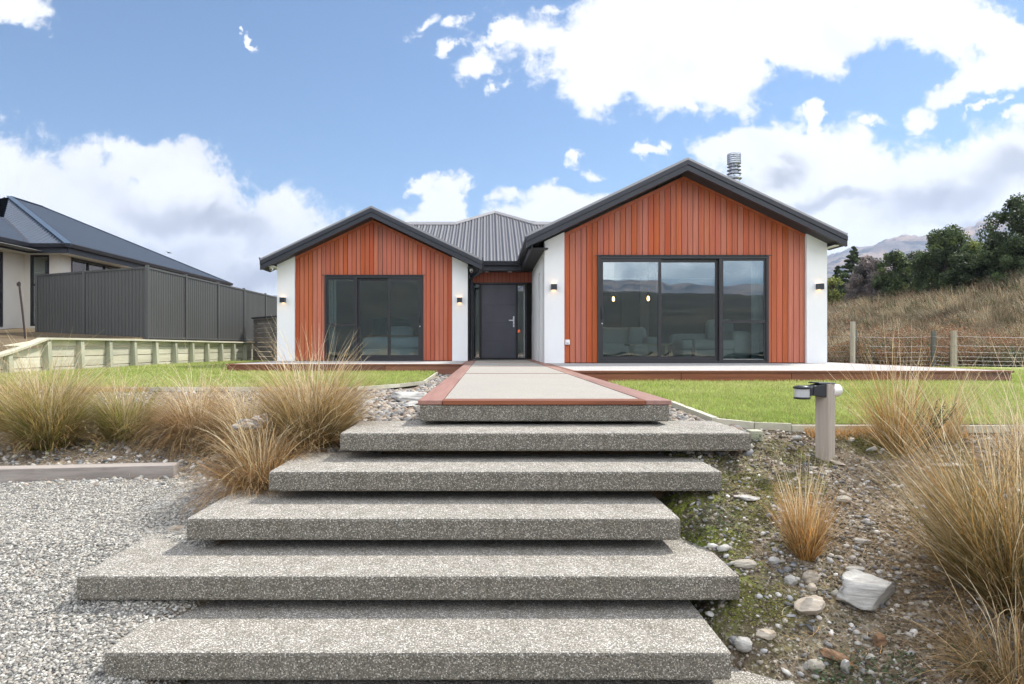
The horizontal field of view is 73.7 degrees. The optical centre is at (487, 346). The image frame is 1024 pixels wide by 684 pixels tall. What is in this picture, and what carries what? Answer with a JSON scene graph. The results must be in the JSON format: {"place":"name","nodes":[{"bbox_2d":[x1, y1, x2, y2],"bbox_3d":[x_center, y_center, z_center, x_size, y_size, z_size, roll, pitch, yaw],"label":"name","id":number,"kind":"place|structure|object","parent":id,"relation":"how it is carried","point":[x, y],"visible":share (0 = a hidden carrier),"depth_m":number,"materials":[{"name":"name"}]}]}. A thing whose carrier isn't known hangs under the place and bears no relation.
{"place":"outdoors","nodes":[
{"label":"outdoors","id":0,"kind":"place"},
{"bbox_2d":[0,473,227,683],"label":"gravel","id":1,"kind":"structure","parent":0,"point":[84,632],"depth_m":3.49,"materials":[{"name":"gravel"}]},
{"bbox_2d":[3,384,345,392],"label":"dry grass","id":2,"kind":"structure","parent":0,"point":[137,389],"depth_m":8.75,"materials":[{"name":"plant"}]},
{"bbox_2d":[0,360,436,386],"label":"lawn","id":3,"kind":"structure","parent":0,"point":[213,365],"depth_m":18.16,"materials":[{"name":"plant"}]},
{"bbox_2d":[226,361,467,373],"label":"terrace","id":4,"kind":"structure","parent":0,"point":[445,367],"depth_m":14.10,"materials":[{"name":"concrete"}]},
{"bbox_2d":[0,284,1023,683],"bbox_3d":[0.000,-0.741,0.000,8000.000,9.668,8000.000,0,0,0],"label":"ground","id":5,"kind":"structure","parent":0,"point":[16,336],"depth_m":3.57,"materials":[{"name":"gravel"}]},
{"bbox_2d":[17,282,25,338],"bbox_3d":[-10.909,-0.795,16.000,0.221,1.435,0.043,0,0,0],"label":"steel stake","id":6,"kind":"object","parent":5,"relation":"on","point":[21,302],"visible":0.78,"depth_m":15.98,"materials":[{"name":"metal"}]},
{"bbox_2d":[0,348,58,439],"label":"tussock grass","id":7,"kind":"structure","parent":5,"relation":"on","point":[14,389],"depth_m":6.87,"materials":[{"name":"plant"}]},
{"bbox_2d":[0,325,155,464],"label":"tussock grass","id":8,"kind":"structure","parent":5,"relation":"on","point":[40,422],"depth_m":6.25,"materials":[{"name":"plant"}]},
{"bbox_2d":[0,462,178,481],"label":"timber sleeper","id":9,"kind":"object","parent":5,"relation":"on","point":[68,472],"visible":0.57,"depth_m":5.47,"materials":[{"name":"grey wood"}]},
{"bbox_2d":[0,196,232,328],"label":"house","id":10,"kind":"structure","parent":5,"relation":"on","point":[37,238],"depth_m":22.54,"materials":[{"name":"grey metal"}]},
{"bbox_2d":[0,252,2,326],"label":"window","id":11,"kind":"structure","parent":10,"relation":"in","point":[1,253],"depth_m":20.49,"materials":[{"name":"black glass"}]},
{"bbox_2d":[30,255,48,325],"bbox_3d":[-14.100,-1.750,21.540,0.600,2.240,0.080,0,0,0],"label":"window","id":12,"kind":"structure","parent":10,"relation":"in","point":[32,284],"depth_m":21.50,"materials":[{"name":"black glass"}]},
{"bbox_2d":[71,257,118,271],"bbox_3d":[-13.470,-2.348,23.525,0.080,1.035,2.950,0,0,0],"label":"window","id":13,"kind":"structure","parent":10,"relation":"in","point":[77,265],"depth_m":22.93,"materials":[{"name":"black glass"}]},
{"bbox_2d":[58,356,189,452],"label":"tussock grass","id":14,"kind":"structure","parent":5,"relation":"on","point":[108,421],"depth_m":6.54,"materials":[{"name":"plant"}]},
{"bbox_2d":[0,338,258,372],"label":"retaining wall","id":15,"kind":"structure","parent":5,"relation":"on","point":[160,351],"depth_m":15.73,"materials":[{"name":"brown wood"}]},
{"bbox_2d":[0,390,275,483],"bbox_3d":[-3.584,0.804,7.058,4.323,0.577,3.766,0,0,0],"label":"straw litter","id":16,"kind":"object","parent":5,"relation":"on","point":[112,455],"visible":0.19,"depth_m":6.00,"materials":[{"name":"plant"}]},
{"bbox_2d":[35,265,276,342],"bbox_3d":[-10.735,-1.077,24.400,4.200,1.975,14.070,0,0,0],"label":"metal fence","id":17,"kind":"object","parent":5,"relation":"on","point":[146,302],"visible":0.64,"depth_m":18.79,"materials":[{"name":"metal"}]},
{"bbox_2d":[166,525,184,530],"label":"cobble","id":18,"kind":"object","parent":5,"relation":"on","point":[175,527],"visible":0.77,"depth_m":3.93,"materials":[{"name":"stone"}]},
{"bbox_2d":[0,390,353,486],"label":"rubble","id":19,"kind":"object","parent":5,"relation":"on","point":[113,457],"visible":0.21,"depth_m":6.07,"materials":[{"name":"gravel"}]},
{"bbox_2d":[106,346,255,462],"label":"tussock grass","id":20,"kind":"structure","parent":5,"relation":"on","point":[171,422],"depth_m":6.39,"materials":[{"name":"plant"}]},
{"bbox_2d":[40,387,351,390],"bbox_3d":[-3.975,0.555,8.830,4.450,0.050,0.060,0,0,0],"label":"timber edging","id":21,"kind":"object","parent":5,"relation":"on","point":[195,388],"visible":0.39,"depth_m":8.80,"materials":[{"name":"brown wood"}]},
{"bbox_2d":[168,359,314,475],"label":"tussock grass","id":22,"kind":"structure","parent":5,"relation":"on","point":[222,420],"depth_m":6.10,"materials":[{"name":"plant"}]},
{"bbox_2d":[145,391,339,523],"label":"tussock grass","id":23,"kind":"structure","parent":5,"relation":"on","point":[252,474],"depth_m":4.24,"materials":[{"name":"plant"}]},
{"bbox_2d":[252,315,276,360],"bbox_3d":[-7.392,-0.230,23.490,0.241,1.600,3.098,0,0,-41],"label":"slat fence","id":24,"kind":"object","parent":5,"relation":"on","point":[257,332],"visible":0.55,"depth_m":23.80,"materials":[{"name":"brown wood"}]},
{"bbox_2d":[210,317,403,470],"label":"tussock grass","id":25,"kind":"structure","parent":5,"relation":"on","point":[326,409],"depth_m":4.67,"materials":[{"name":"plant"}]},
{"bbox_2d":[355,372,437,389],"bbox_3d":[-1.101,0.555,11.453,0.572,0.050,5.233,0,0,7],"label":"timber edging","id":26,"kind":"object","parent":5,"relation":"on","point":[406,384],"visible":0.79,"depth_m":9.65,"materials":[{"name":"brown wood"}]},
{"bbox_2d":[77,534,738,599],"bbox_3d":[-0.363,1.300,3.470,3.041,0.500,0.700,0,0,0],"label":"concrete step","id":27,"kind":"object","parent":5,"relation":"on","point":[153,567],"visible":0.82,"depth_m":3.18,"materials":[{"name":"concrete"}]},
{"bbox_2d":[391,391,426,401],"bbox_3d":[-0.800,0.559,7.452,0.562,0.150,0.856,0,0,0],"label":"schist slab","id":28,"kind":"object","parent":5,"relation":"on","point":[399,396],"depth_m":7.13,"materials":[{"name":"stone"}]},
{"bbox_2d":[403,401,419,407],"bbox_3d":[-0.711,0.569,6.595,0.223,0.072,0.383,0,0,0],"label":"schist slab","id":29,"kind":"object","parent":5,"relation":"on","point":[410,404],"depth_m":6.50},
{"bbox_2d":[105,600,730,679],"bbox_3d":[-0.278,1.470,3.070,2.508,0.500,0.700,0,0,0],"label":"concrete step","id":30,"kind":"object","parent":5,"relation":"on","point":[446,640],"visible":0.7,"depth_m":2.81,"materials":[{"name":"concrete"}]},
{"bbox_2d":[187,490,679,539],"bbox_3d":[-0.277,1.130,3.840,2.533,0.500,0.700,0,0,0],"label":"concrete step","id":31,"kind":"object","parent":5,"relation":"on","point":[309,515],"visible":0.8,"depth_m":3.50,"materials":[{"name":"concrete"}]},
{"bbox_2d":[186,667,794,683],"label":"concrete step","id":32,"kind":"object","parent":5,"relation":"on","point":[738,676],"visible":0.25,"depth_m":2.83,"materials":[{"name":"concrete"}]},
{"bbox_2d":[231,374,752,461],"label":"pebbles","id":33,"kind":"object","parent":5,"relation":"on","point":[413,414],"visible":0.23,"depth_m":5.76,"materials":[{"name":"stone"}]},
{"bbox_2d":[269,452,721,499],"bbox_3d":[0.045,0.960,4.220,2.577,0.500,0.700,0,0,0],"label":"concrete step","id":34,"kind":"object","parent":5,"relation":"on","point":[657,476],"visible":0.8,"depth_m":3.87,"materials":[{"name":"concrete"}]},
{"bbox_2d":[340,421,750,453],"bbox_3d":[0.362,0.790,4.600,2.564,0.500,0.700,0,0,0],"label":"concrete step","id":35,"kind":"object","parent":5,"relation":"on","point":[520,437],"visible":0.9,"depth_m":4.25,"materials":[{"name":"concrete"}]},
{"bbox_2d":[259,157,847,362],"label":"house","id":36,"kind":"structure","parent":5,"relation":"on","point":[693,238],"depth_m":16.90,"materials":[{"name":"brown wood"}]},
{"bbox_2d":[329,280,336,357],"bbox_3d":[-3.935,-0.795,17.300,0.230,2.270,0.120,0,0,0],"label":"curtain","id":37,"kind":"object","parent":36,"relation":"hanging from","point":[332,303],"visible":0.69,"depth_m":17.29,"materials":[{"name":"fabric"}]},
{"bbox_2d":[324,276,422,360],"bbox_3d":[-2.830,-0.701,17.032,2.569,2.143,0.176,0,0,0],"label":"sliding window","id":38,"kind":"structure","parent":36,"relation":"in","point":[357,279],"depth_m":17.00,"materials":[{"name":"black glass"}]},
{"bbox_2d":[363,317,417,354],"bbox_3d":[-2.225,-0.265,18.950,2.250,1.170,2.500,0,0,0],"label":"bed","id":39,"kind":"object","parent":36,"relation":"on","point":[376,343],"visible":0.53,"depth_m":17.75,"materials":[{"name":"fabric"}]},
{"bbox_2d":[385,321,410,334],"bbox_3d":[-2.575,-0.480,19.700,0.750,0.500,0.200,0,0,0],"label":"pillow","id":40,"kind":"object","parent":39,"relation":"on","point":[400,323],"visible":0.39,"depth_m":19.61,"materials":[{"name":"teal fabric"}]},
{"bbox_2d":[387,326,413,334],"bbox_3d":[-2.475,-0.390,19.450,0.750,0.360,0.200,0,0,0],"label":"pillow","id":41,"kind":"object","parent":39,"relation":"on","point":[402,330],"visible":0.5,"depth_m":19.35,"materials":[{"name":"fabric"}]},
{"bbox_2d":[482,285,515,357],"bbox_3d":[0.318,-0.688,19.060,0.955,2.045,0.120,0,0,0],"label":"front door","id":42,"kind":"structure","parent":36,"relation":"in","point":[498,301],"depth_m":19.07,"materials":[{"name":"paint"}]},
{"bbox_2d":[603,294,620,326],"bbox_3d":[3.400,-1.080,21.430,1.600,1.100,0.060,0,0,0],"label":"back window","id":43,"kind":"structure","parent":36,"relation":"in","point":[611,312],"depth_m":21.40,"materials":[{"name":"glass"}]},
{"bbox_2d":[611,266,615,303],"bbox_3d":[3.360,-1.630,18.200,0.144,1.000,0.144,0,0,-22],"label":"pendant lamp","id":44,"kind":"object","parent":36,"relation":"hanging from","point":[613,294],"visible":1,"depth_m":18.20,"materials":[{"name":"white plastic"}]},
{"bbox_2d":[603,327,656,355],"bbox_3d":[3.525,-0.100,18.150,1.850,0.820,1.100,0,0,0],"label":"sofa","id":45,"kind":"object","parent":36,"relation":"in","point":[615,339],"visible":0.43,"depth_m":17.61,"materials":[{"name":"fabric"}]},
{"bbox_2d":[628,327,645,342],"bbox_3d":[3.975,-0.280,18.175,0.450,0.460,0.250,0,0,0],"label":"cushion","id":46,"kind":"object","parent":45,"relation":"on","point":[636,334],"visible":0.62,"depth_m":18.06,"materials":[{"name":"fabric"}]},
{"bbox_2d":[640,272,648,336],"bbox_3d":[4.425,-0.870,19.200,0.250,2.420,0.120,0,0,0],"label":"curtain","id":47,"kind":"object","parent":36,"relation":"hanging from","point":[644,304],"visible":0.63,"depth_m":19.20,"materials":[{"name":"fabric"}]},
{"bbox_2d":[624,344,671,355],"bbox_3d":[3.850,0.149,16.400,1.000,0.418,0.600,0,0,0],"label":"coffee table","id":48,"kind":"object","parent":36,"relation":"on","point":[635,345],"visible":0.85,"depth_m":16.15,"materials":[{"name":"brown wood"}]},
{"bbox_2d":[595,255,771,362],"bbox_3d":[4.258,-0.804,14.882,3.835,2.348,0.176,0,0,0],"label":"sliding window","id":49,"kind":"structure","parent":36,"relation":"in","point":[718,260],"depth_m":14.85,"materials":[{"name":"black glass"}]},
{"bbox_2d":[669,331,750,359],"bbox_3d":[5.350,-0.013,16.225,1.900,0.675,1.650,0,0,0],"label":"sofa","id":50,"kind":"object","parent":36,"relation":"on","point":[736,345],"visible":0.66,"depth_m":15.45,"materials":[{"name":"fabric"}]},
{"bbox_2d":[705,319,732,339],"bbox_3d":[5.625,-0.390,16.575,0.650,0.520,0.270,0,0,0],"label":"cushion","id":51,"kind":"object","parent":50,"relation":"on","point":[709,329],"visible":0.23,"depth_m":16.46,"materials":[{"name":"fabric"}]},
{"bbox_2d":[727,152,741,181],"bbox_3d":[6.140,-3.828,17.000,0.380,1.995,0.380,0,0,0],"label":"chimney flue","id":52,"kind":"object","parent":36,"relation":"on","point":[733,162],"visible":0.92,"depth_m":16.89,"materials":[{"name":"metal"}]},
{"bbox_2d":[751,261,762,359],"bbox_3d":[6.035,-0.870,15.150,0.350,2.420,0.120,0,0,0],"label":"curtain","id":53,"kind":"object","parent":36,"relation":"hanging from","point":[756,308],"visible":0.63,"depth_m":15.15,"materials":[{"name":"fabric"}]},
{"bbox_2d":[194,446,1014,683],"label":"weeds","id":54,"kind":"object","parent":5,"relation":"on","point":[852,668],"visible":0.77,"depth_m":2.77,"materials":[{"name":"green plant"}]},
{"bbox_2d":[671,401,718,420],"bbox_3d":[1.755,0.560,5.910,0.050,0.050,1.583,0,0,3],"label":"timber edging","id":55,"kind":"object","parent":5,"relation":"on","point":[694,412],"visible":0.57,"depth_m":5.69,"materials":[{"name":"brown wood"}]},
{"bbox_2d":[685,434,768,546],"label":"weeds","id":56,"kind":"object","parent":5,"relation":"on","point":[701,527],"visible":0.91,"depth_m":3.71,"materials":[{"name":"green plant"}]},
{"bbox_2d":[734,636,752,652],"bbox_3d":[1.122,1.306,2.989,0.074,0.064,0.072,0,0,43],"label":"cobble","id":57,"kind":"object","parent":5,"relation":"on","point":[742,644],"visible":1,"depth_m":2.97,"materials":[{"name":"stone"}]},
{"bbox_2d":[732,559,756,568],"bbox_3d":[1.265,1.073,3.359,0.124,0.050,0.065,0,0,0],"label":"oval stone","id":58,"kind":"object","parent":5,"relation":"on","point":[745,563],"visible":0.98,"depth_m":3.34,"materials":[{"name":"stone"}]},
{"bbox_2d":[733,494,759,500],"bbox_3d":[1.493,0.870,3.927,0.158,0.028,0.117,0,0,0],"label":"flat stone","id":59,"kind":"object","parent":5,"relation":"on","point":[747,497],"visible":0.98,"depth_m":3.90,"materials":[{"name":"stone"}]},
{"bbox_2d":[715,418,790,430],"bbox_3d":[1.874,0.560,4.859,0.534,0.050,0.110,0,0,40],"label":"timber edging","id":60,"kind":"object","parent":5,"relation":"on","point":[759,425],"visible":0.75,"depth_m":4.78,"materials":[{"name":"grey wood"}]},
{"bbox_2d":[746,429,762,440],"bbox_3d":[1.780,0.675,4.550,0.080,0.230,0.100,0,0,0],"label":"timber peg","id":61,"kind":"object","parent":5,"relation":"on","point":[754,433],"visible":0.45,"depth_m":4.50,"materials":[{"name":"wood"}]},
{"bbox_2d":[755,628,776,639],"bbox_3d":[1.223,1.265,3.000,0.094,0.044,0.052,0,0,-28],"label":"cobble","id":62,"kind":"object","parent":5,"relation":"on","point":[767,634],"visible":1,"depth_m":2.98,"materials":[{"name":"stone"}]},
{"bbox_2d":[768,556,780,563],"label":"cobble","id":63,"kind":"object","parent":5,"relation":"on","point":[774,560],"visible":0.99,"depth_m":3.37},
{"bbox_2d":[784,574,797,584],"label":"cobble","id":64,"kind":"object","parent":5,"relation":"on","point":[790,579],"visible":1,"depth_m":3.22,"materials":[{"name":"stone"}]},
{"bbox_2d":[713,431,900,625],"bbox_3d":[1.792,0.911,3.892,0.784,0.677,2.108,0,0,38],"label":"moss","id":65,"kind":"object","parent":5,"relation":"on","point":[803,456],"visible":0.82,"depth_m":3.98,"materials":[{"name":"green plant"}]},
{"bbox_2d":[794,595,825,614],"bbox_3d":[1.448,1.168,3.067,0.156,0.082,0.102,0,0,0],"label":"boulder","id":66,"kind":"object","parent":5,"relation":"on","point":[812,604],"visible":1,"depth_m":3.05,"materials":[{"name":"stone"}]},
{"bbox_2d":[744,449,877,561],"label":"tussock grass","id":67,"kind":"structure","parent":5,"relation":"on","point":[806,542],"depth_m":3.39,"materials":[{"name":"plant"}]},
{"bbox_2d":[802,570,819,582],"bbox_3d":[1.541,1.102,3.260,0.084,0.069,0.078,0,0,0],"label":"cobble","id":68,"kind":"object","parent":5,"relation":"on","point":[813,575],"visible":0.93,"depth_m":3.23,"materials":[{"name":"stone"}]},
{"bbox_2d":[808,583,816,590],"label":"cobble","id":69,"kind":"object","parent":5,"relation":"on","point":[812,587],"visible":1,"depth_m":3.07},
{"bbox_2d":[807,659,825,671],"bbox_3d":[1.380,1.343,2.869,0.082,0.057,0.058,0,0,0],"label":"cobble","id":70,"kind":"object","parent":5,"relation":"on","point":[819,664],"visible":0.95,"depth_m":2.85,"materials":[{"name":"stone"}]},
{"bbox_2d":[793,382,842,462],"bbox_3d":[2.096,0.549,4.337,0.367,0.643,0.107,0,0,-22],"label":"garden light","id":71,"kind":"object","parent":5,"relation":"on","point":[825,394],"visible":0.95,"depth_m":4.32,"materials":[{"name":"black plastic"}]},
{"bbox_2d":[827,276,846,303],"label":"tree","id":72,"kind":"object","parent":5,"relation":"on","point":[833,293],"visible":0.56,"depth_m":47.70,"materials":[{"name":"green plant"}]},
{"bbox_2d":[820,648,853,667],"bbox_3d":[1.470,1.312,2.873,0.132,0.058,0.054,0,0,32],"label":"shard","id":73,"kind":"object","parent":5,"relation":"on","point":[827,653],"visible":0.79,"depth_m":2.87,"materials":[{"name":"stone"}]},
{"bbox_2d":[832,265,846,299],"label":"tree","id":74,"kind":"object","parent":5,"relation":"on","point":[837,271],"visible":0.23,"depth_m":57.90,"materials":[{"name":"green plant"}]},
{"bbox_2d":[658,429,1023,683],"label":"rubble","id":75,"kind":"object","parent":5,"relation":"on","point":[790,597],"visible":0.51,"depth_m":3.42,"materials":[{"name":"stone"}]},
{"bbox_2d":[660,429,1023,683],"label":"soil crumbs","id":76,"kind":"object","parent":5,"relation":"on","point":[773,618],"visible":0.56,"depth_m":3.30,"materials":[{"name":"stone"}]},
{"bbox_2d":[836,495,851,503],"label":"oval stone","id":77,"kind":"object","parent":5,"relation":"on","point":[843,501],"visible":0.88,"depth_m":3.88,"materials":[{"name":"stone"}]},
{"bbox_2d":[840,659,849,673],"bbox_3d":[1.477,1.329,2.814,0.043,0.093,0.067,0,0,0],"label":"shard","id":78,"kind":"object","parent":5,"relation":"on","point":[845,663],"visible":0.98,"depth_m":2.80,"materials":[{"name":"stone"}]},
{"bbox_2d":[837,246,861,296],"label":"tree","id":79,"kind":"object","parent":5,"relation":"on","point":[853,259],"visible":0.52,"depth_m":55.81,"materials":[{"name":"green plant"}]},
{"bbox_2d":[845,566,864,570],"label":"flat stone","id":80,"kind":"object","parent":5,"relation":"on","point":[860,568],"visible":0.87,"depth_m":3.35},
{"bbox_2d":[692,426,1023,683],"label":"straw litter","id":81,"kind":"object","parent":5,"relation":"on","point":[867,568],"visible":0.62,"depth_m":3.20,"materials":[{"name":"plant"}]},
{"bbox_2d":[853,537,872,544],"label":"flat stone","id":82,"kind":"object","parent":5,"relation":"on","point":[866,542],"visible":0.88,"depth_m":3.51,"materials":[{"name":"stone"}]},
{"bbox_2d":[842,255,886,301],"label":"tree","id":83,"kind":"object","parent":5,"relation":"on","point":[862,277],"visible":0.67,"depth_m":45.66,"materials":[{"name":"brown plant"}]},
{"bbox_2d":[835,569,895,610],"bbox_3d":[1.751,1.120,3.135,0.308,0.161,0.185,0,0,-39],"label":"boulder","id":84,"kind":"object","parent":5,"relation":"on","point":[857,587],"visible":0.97,"depth_m":3.07,"materials":[{"name":"stone"}]},
{"bbox_2d":[872,632,886,647],"bbox_3d":[1.660,1.249,2.899,0.058,0.055,0.089,0,0,0],"label":"shard","id":85,"kind":"object","parent":5,"relation":"on","point":[878,638],"visible":0.96,"depth_m":2.87,"materials":[{"name":"stone"}]},
{"bbox_2d":[804,424,976,439],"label":"dry grass","id":86,"kind":"structure","parent":5,"relation":"on","point":[841,432],"depth_m":4.60,"materials":[{"name":"plant"}]},
{"bbox_2d":[871,249,914,297],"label":"tree","id":87,"kind":"object","parent":5,"relation":"on","point":[896,277],"visible":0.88,"depth_m":43.56,"materials":[{"name":"green plant"}]},
{"bbox_2d":[791,425,1023,432],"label":"timber edging","id":88,"kind":"object","parent":5,"relation":"on","point":[798,427],"visible":0.16,"depth_m":4.69,"materials":[{"name":"grey wood"}]},
{"bbox_2d":[795,328,1023,682],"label":"tussock grass","id":89,"kind":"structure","parent":5,"relation":"on","point":[976,536],"depth_m":3.01,"materials":[{"name":"plant"}]},
{"bbox_2d":[818,310,1003,455],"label":"tussock grass","id":90,"kind":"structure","parent":5,"relation":"on","point":[884,416],"depth_m":4.36,"materials":[{"name":"plant"}]},
{"bbox_2d":[906,251,918,293],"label":"tree","id":91,"kind":"object","parent":5,"relation":"on","point":[911,254],"visible":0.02,"depth_m":45.92,"materials":[{"name":"green plant"}]},
{"bbox_2d":[907,258,939,291],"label":"tree","id":92,"kind":"object","parent":5,"relation":"on","point":[916,284],"visible":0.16,"depth_m":42.98,"materials":[{"name":"green plant"}]},
{"bbox_2d":[827,267,1023,366],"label":"hill grass","id":93,"kind":"structure","parent":5,"relation":"on","point":[963,305],"depth_m":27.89,"materials":[{"name":"plant"}]},
{"bbox_2d":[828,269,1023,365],"bbox_3d":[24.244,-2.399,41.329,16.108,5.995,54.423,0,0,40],"label":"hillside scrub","id":94,"kind":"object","parent":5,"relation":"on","point":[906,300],"visible":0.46,"depth_m":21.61,"materials":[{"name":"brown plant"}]},
{"bbox_2d":[915,399,956,450],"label":"grass","id":95,"kind":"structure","parent":5,"relation":"on","point":[933,424],"depth_m":4.44,"materials":[{"name":"beige plant"}]},
{"bbox_2d":[850,321,1023,366],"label":"wire fence","id":96,"kind":"object","parent":5,"relation":"on","point":[953,352],"visible":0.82,"depth_m":17.94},
{"bbox_2d":[910,223,972,294],"bbox_3d":[26.701,-4.867,40.129,3.624,4.397,3.449,0,0,0],"label":"tree","id":97,"kind":"object","parent":5,"relation":"on","point":[944,244],"visible":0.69,"depth_m":39.66,"materials":[{"name":"green plant"}]},
{"bbox_2d":[866,336,1023,366],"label":"green weeds","id":98,"kind":"object","parent":5,"relation":"on","point":[977,356],"visible":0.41,"depth_m":18.36,"materials":[{"name":"green plant"}]},
{"bbox_2d":[867,523,1023,683],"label":"tussock grass","id":99,"kind":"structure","parent":5,"relation":"on","point":[1015,664],"depth_m":2.71,"materials":[{"name":"plant"}]},
{"bbox_2d":[938,252,977,292],"bbox_3d":[25.546,-3.888,37.021,1.793,2.482,1.922,0,0,37],"label":"tree","id":100,"kind":"object","parent":5,"relation":"on","point":[960,266],"visible":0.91,"depth_m":36.70,"materials":[{"name":"green plant"}]},
{"bbox_2d":[903,350,1018,442],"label":"tussock grass","id":101,"kind":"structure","parent":5,"relation":"on","point":[964,410],"depth_m":4.55,"materials":[{"name":"plant"}]},
{"bbox_2d":[959,239,998,286],"bbox_3d":[27.270,-4.419,38.066,2.412,3.144,2.523,0,0,19],"label":"tree","id":102,"kind":"object","parent":5,"relation":"on","point":[971,247],"visible":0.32,"depth_m":37.85,"materials":[{"name":"green plant"}]},
{"bbox_2d":[937,314,1023,475],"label":"tussock grass","id":103,"kind":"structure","parent":5,"relation":"on","point":[1012,432],"depth_m":4.22,"materials":[{"name":"plant"}]},
{"bbox_2d":[977,237,1016,280],"bbox_3d":[27.817,-4.428,37.109,1.982,3.264,2.074,0,0,26],"label":"tree","id":104,"kind":"object","parent":5,"relation":"on","point":[980,273],"visible":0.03,"depth_m":37.03,"materials":[{"name":"green plant"}]},
{"bbox_2d":[974,192,1023,285],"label":"tree","id":105,"kind":"object","parent":5,"relation":"on","point":[1010,255],"visible":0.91,"depth_m":34.97,"materials":[{"name":"green plant"}]},
{"bbox_2d":[0,0,1023,295],"label":"sky","id":106,"kind":"structure","parent":0,"point":[218,136],"materials":[{"name":"blue"}]},
{"bbox_2d":[418,359,670,420],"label":"path","id":107,"kind":"structure","parent":0,"point":[503,390],"depth_m":4.91,"materials":[{"name":"concrete"}]},
{"bbox_2d":[546,363,1013,381],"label":"terrace","id":108,"kind":"structure","parent":0,"point":[769,372],"depth_m":10.28,"materials":[{"name":"concrete"}]},
{"bbox_2d":[609,366,1023,424],"bbox_3d":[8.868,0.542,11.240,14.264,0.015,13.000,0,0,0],"label":"lawn","id":109,"kind":"structure","parent":0,"point":[1022,368],"depth_m":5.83,"materials":[{"name":"plant"}]},
{"bbox_2d":[827,217,1015,295],"bbox_3d":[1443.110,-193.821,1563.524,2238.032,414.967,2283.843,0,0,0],"label":"mountain","id":110,"kind":"structure","parent":0,"point":[905,243],"depth_m":1582.70,"materials":[{"name":"stone"}]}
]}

